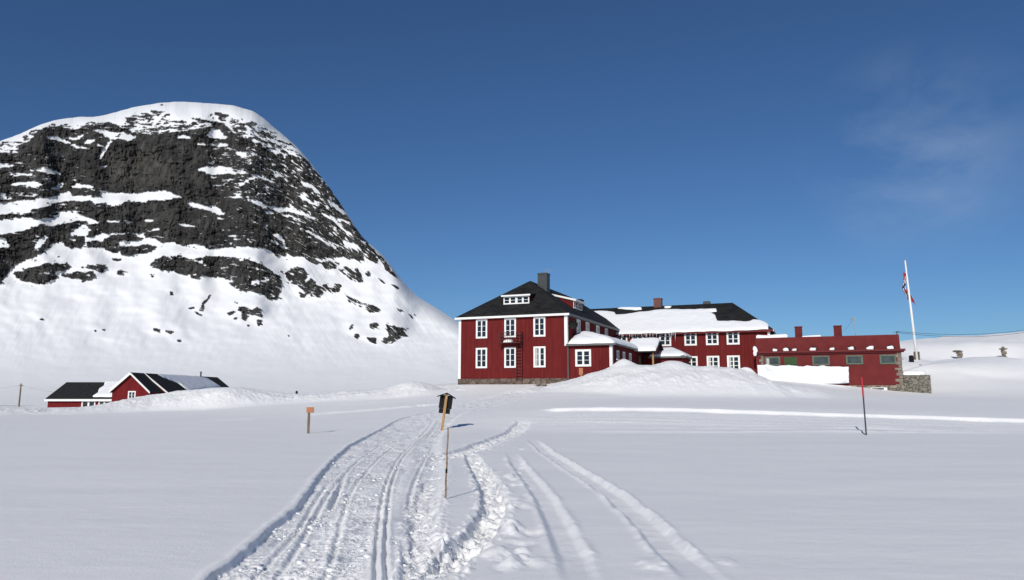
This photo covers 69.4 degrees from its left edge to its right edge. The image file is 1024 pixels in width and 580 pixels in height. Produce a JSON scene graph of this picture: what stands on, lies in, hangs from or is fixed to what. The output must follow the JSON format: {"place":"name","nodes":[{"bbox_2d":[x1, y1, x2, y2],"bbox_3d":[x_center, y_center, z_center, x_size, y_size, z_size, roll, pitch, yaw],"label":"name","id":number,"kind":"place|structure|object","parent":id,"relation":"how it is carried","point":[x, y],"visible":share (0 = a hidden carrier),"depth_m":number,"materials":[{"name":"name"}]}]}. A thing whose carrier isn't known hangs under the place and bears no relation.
{"place":"outdoors","nodes":[
{"label":"outdoors","id":0,"kind":"place"},
{"bbox_2d":[0,102,458,404],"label":"mountain","id":1,"kind":"structure","parent":0,"point":[229,245],"depth_m":269.02,"materials":[{"name":"white snow"}]},
{"bbox_2d":[0,331,1023,579],"bbox_3d":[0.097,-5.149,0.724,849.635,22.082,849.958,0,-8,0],"label":"snow ground","id":2,"kind":"structure","parent":0,"point":[676,471],"depth_m":13.92,"materials":[{"name":"white snow"}]},
{"bbox_2d":[18,384,23,406],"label":"utility pole","id":3,"kind":"object","parent":2,"relation":"on","point":[20,385],"visible":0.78,"depth_m":110.86,"materials":[{"name":"grey wood"}]},
{"bbox_2d":[44,372,228,407],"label":"snowbound cottage","id":4,"kind":"structure","parent":2,"relation":"on","point":[83,394],"depth_m":106.99,"materials":[{"name":"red wood"}]},
{"bbox_2d":[81,401,95,406],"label":"window","id":5,"kind":"structure","parent":4,"relation":"in","point":[84,403],"depth_m":105.75,"materials":[{"name":"white paint"}]},
{"bbox_2d":[128,391,135,398],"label":"window","id":6,"kind":"structure","parent":4,"relation":"in","point":[131,394],"depth_m":103.93,"materials":[{"name":"white paint"}]},
{"bbox_2d":[306,407,313,432],"bbox_3d":[-8.285,5.541,30.306,0.301,1.465,0.095,0,-8,0],"label":"wooden sign","id":7,"kind":"object","parent":2,"relation":"on","point":[309,410],"visible":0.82,"depth_m":30.33,"materials":[{"name":"orange paint"}]},
{"bbox_2d":[437,393,455,430],"bbox_3d":[-3.021,5.673,32.691,0.801,2.261,0.500,7,-8,1],"label":"information board","id":8,"kind":"object","parent":2,"relation":"on","point":[445,403],"visible":0.93,"depth_m":32.72,"materials":[{"name":"black wood"}]},
{"bbox_2d":[445,427,448,497],"bbox_3d":[-1.000,2.793,11.288,0.054,1.374,0.033,0,-8,0],"label":"bamboo cane","id":9,"kind":"object","parent":2,"relation":"on","point":[446,469],"visible":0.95,"depth_m":11.30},
{"bbox_2d":[455,272,619,384],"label":"red house","id":10,"kind":"structure","parent":2,"relation":"on","point":[526,333],"depth_m":71.12,"materials":[{"name":"paint"}]},
{"bbox_2d":[476,319,486,338],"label":"window","id":11,"kind":"structure","parent":10,"relation":"in","point":[481,324],"depth_m":72.03,"materials":[{"name":"white paint"}]},
{"bbox_2d":[476,348,486,367],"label":"window","id":12,"kind":"structure","parent":10,"relation":"in","point":[481,353],"depth_m":71.62,"materials":[{"name":"white paint"}]},
{"bbox_2d":[503,296,515,304],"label":"window","id":13,"kind":"structure","parent":10,"relation":"in","point":[510,299],"depth_m":72.72,"materials":[{"name":"white paint"}]},
{"bbox_2d":[504,318,515,337],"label":"window","id":14,"kind":"structure","parent":10,"relation":"in","point":[509,323],"depth_m":70.91,"materials":[{"name":"white paint"}]},
{"bbox_2d":[504,347,515,367],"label":"window","id":15,"kind":"structure","parent":10,"relation":"in","point":[509,352],"depth_m":70.51,"materials":[{"name":"white paint"}]},
{"bbox_2d":[516,295,528,303],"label":"window","id":16,"kind":"structure","parent":10,"relation":"in","point":[519,299],"depth_m":72.20,"materials":[{"name":"white paint"}]},
{"bbox_2d":[533,317,545,336],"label":"window","id":17,"kind":"structure","parent":10,"relation":"in","point":[539,330],"depth_m":69.80,"materials":[{"name":"white paint"}]},
{"bbox_2d":[533,346,545,366],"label":"window","id":18,"kind":"structure","parent":10,"relation":"in","point":[539,352],"depth_m":69.40,"materials":[{"name":"white paint"}]},
{"bbox_2d":[573,300,577,309],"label":"window","id":19,"kind":"structure","parent":10,"relation":"in","point":[575,304],"depth_m":76.60,"materials":[{"name":"white paint"}]},
{"bbox_2d":[576,319,580,332],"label":"window","id":20,"kind":"structure","parent":10,"relation":"in","point":[578,328],"depth_m":72.13,"materials":[{"name":"white paint"}]},
{"bbox_2d":[578,302,581,310],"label":"window","id":21,"kind":"structure","parent":10,"relation":"in","point":[579,304],"depth_m":77.99,"materials":[{"name":"grey glass"}]},
{"bbox_2d":[579,368,582,376],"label":"marker post","id":22,"kind":"object","parent":2,"relation":"on","point":[580,371],"visible":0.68,"depth_m":65.16,"materials":[{"name":"orange paint"}]},
{"bbox_2d":[566,331,663,379],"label":"side extension","id":23,"kind":"object","parent":2,"relation":"on","point":[590,352],"visible":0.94,"depth_m":68.03,"materials":[{"name":"red paint"}]},
{"bbox_2d":[575,349,590,366],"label":"window","id":24,"kind":"structure","parent":23,"relation":"in","point":[582,356],"depth_m":67.76,"materials":[{"name":"white paint"}]},
{"bbox_2d":[648,347,692,364],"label":"entrance lobby","id":25,"kind":"object","parent":2,"relation":"on","point":[669,354],"visible":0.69,"depth_m":76.96,"materials":[{"name":"red paint"}]},
{"bbox_2d":[591,298,775,373],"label":"hotel wing","id":26,"kind":"structure","parent":2,"relation":"on","point":[706,333],"depth_m":83.74,"materials":[{"name":"red wood"}]},
{"bbox_2d":[617,336,627,340],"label":"window","id":27,"kind":"structure","parent":26,"relation":"in","point":[619,337],"depth_m":86.10,"materials":[{"name":"white paint"}]},
{"bbox_2d":[659,334,670,345],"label":"window","id":28,"kind":"structure","parent":26,"relation":"in","point":[665,340],"depth_m":84.21,"materials":[{"name":"white paint"}]},
{"bbox_2d":[684,334,696,345],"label":"window","id":29,"kind":"structure","parent":26,"relation":"in","point":[689,339],"depth_m":83.17,"materials":[{"name":"white paint"}]},
{"bbox_2d":[689,356,697,365],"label":"window","id":30,"kind":"structure","parent":26,"relation":"in","point":[694,362],"depth_m":82.72,"materials":[{"name":"white paint"}]},
{"bbox_2d":[706,333,718,344],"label":"window","id":31,"kind":"structure","parent":26,"relation":"in","point":[711,338],"depth_m":82.30,"materials":[{"name":"white paint"}]},
{"bbox_2d":[707,356,719,366],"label":"window","id":32,"kind":"structure","parent":26,"relation":"in","point":[711,360],"depth_m":81.94,"materials":[{"name":"white paint"}]},
{"bbox_2d":[726,332,739,344],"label":"window","id":33,"kind":"structure","parent":26,"relation":"in","point":[732,338],"depth_m":81.46,"materials":[{"name":"white paint"}]},
{"bbox_2d":[727,355,739,368],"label":"window","id":34,"kind":"structure","parent":26,"relation":"in","point":[733,361],"depth_m":81.11,"materials":[{"name":"white paint"}]},
{"bbox_2d":[757,364,848,383],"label":"snow drift","id":35,"kind":"object","parent":2,"relation":"on","point":[822,374],"visible":0.89,"depth_m":75.74,"materials":[{"name":"white snow"}]},
{"bbox_2d":[753,325,905,391],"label":"annex","id":36,"kind":"object","parent":2,"relation":"on","point":[874,361],"visible":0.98,"depth_m":75.31,"materials":[{"name":"red paint"}]},
{"bbox_2d":[765,357,779,365],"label":"window","id":37,"kind":"structure","parent":36,"relation":"in","point":[774,361],"depth_m":77.81,"materials":[{"name":"grey glass"}]},
{"bbox_2d":[812,356,829,364],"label":"window","id":38,"kind":"structure","parent":36,"relation":"in","point":[816,360],"depth_m":76.08,"materials":[{"name":"grey glass"}]},
{"bbox_2d":[846,355,862,364],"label":"window","id":39,"kind":"structure","parent":36,"relation":"in","point":[850,359],"depth_m":74.92,"materials":[{"name":"grey glass"}]},
{"bbox_2d":[879,354,896,363],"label":"window","id":40,"kind":"structure","parent":36,"relation":"in","point":[884,359],"depth_m":73.77,"materials":[{"name":"grey glass"}]},
{"bbox_2d":[897,330,1020,334],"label":"power line","id":41,"kind":"object","parent":36,"relation":"attached to","point":[957,334],"visible":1,"depth_m":82.12,"materials":[{"name":"black metal"}]},
{"bbox_2d":[897,332,1023,336],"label":"power line","id":42,"kind":"object","parent":36,"relation":"attached to","point":[953,336],"visible":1,"depth_m":81.36,"materials":[{"name":"black metal"}]},
{"bbox_2d":[861,377,866,434],"bbox_3d":[13.835,4.692,29.162,0.212,2.476,0.068,0,-8,0],"label":"marker pole","id":43,"kind":"object","parent":2,"relation":"on","point":[865,433],"visible":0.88,"depth_m":29.17,"materials":[{"name":"metal"}]},
{"bbox_2d":[909,355,913,361],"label":"stump","id":44,"kind":"object","parent":2,"relation":"on","point":[911,358],"visible":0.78,"depth_m":85.56,"materials":[{"name":"black"}]},
{"bbox_2d":[904,260,919,359],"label":"flagpole","id":45,"kind":"object","parent":2,"relation":"on","point":[916,355],"visible":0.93,"depth_m":88.22,"materials":[{"name":"white metal"}]},
{"bbox_2d":[902,272,914,302],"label":"flag","id":46,"kind":"object","parent":45,"relation":"hanging from","point":[905,291],"visible":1,"depth_m":89.14,"materials":[{"name":"red fabric"}]},
{"bbox_2d":[903,371,931,392],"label":"stone wall","id":47,"kind":"structure","parent":2,"relation":"on","point":[917,381],"depth_m":72.89,"materials":[{"name":"grey stone"}]},
{"bbox_2d":[952,350,962,357],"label":"cairn","id":48,"kind":"object","parent":2,"relation":"on","point":[960,354],"visible":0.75,"depth_m":103.50,"materials":[{"name":"stone"}]},
{"bbox_2d":[999,347,1007,356],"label":"cairn","id":49,"kind":"object","parent":2,"relation":"on","point":[1003,351],"visible":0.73,"depth_m":103.59,"materials":[{"name":"stone"}]},
{"bbox_2d":[0,0,1023,405],"label":"sky","id":50,"kind":"structure","parent":0,"point":[783,162],"materials":[{"name":"blue"}]}
]}

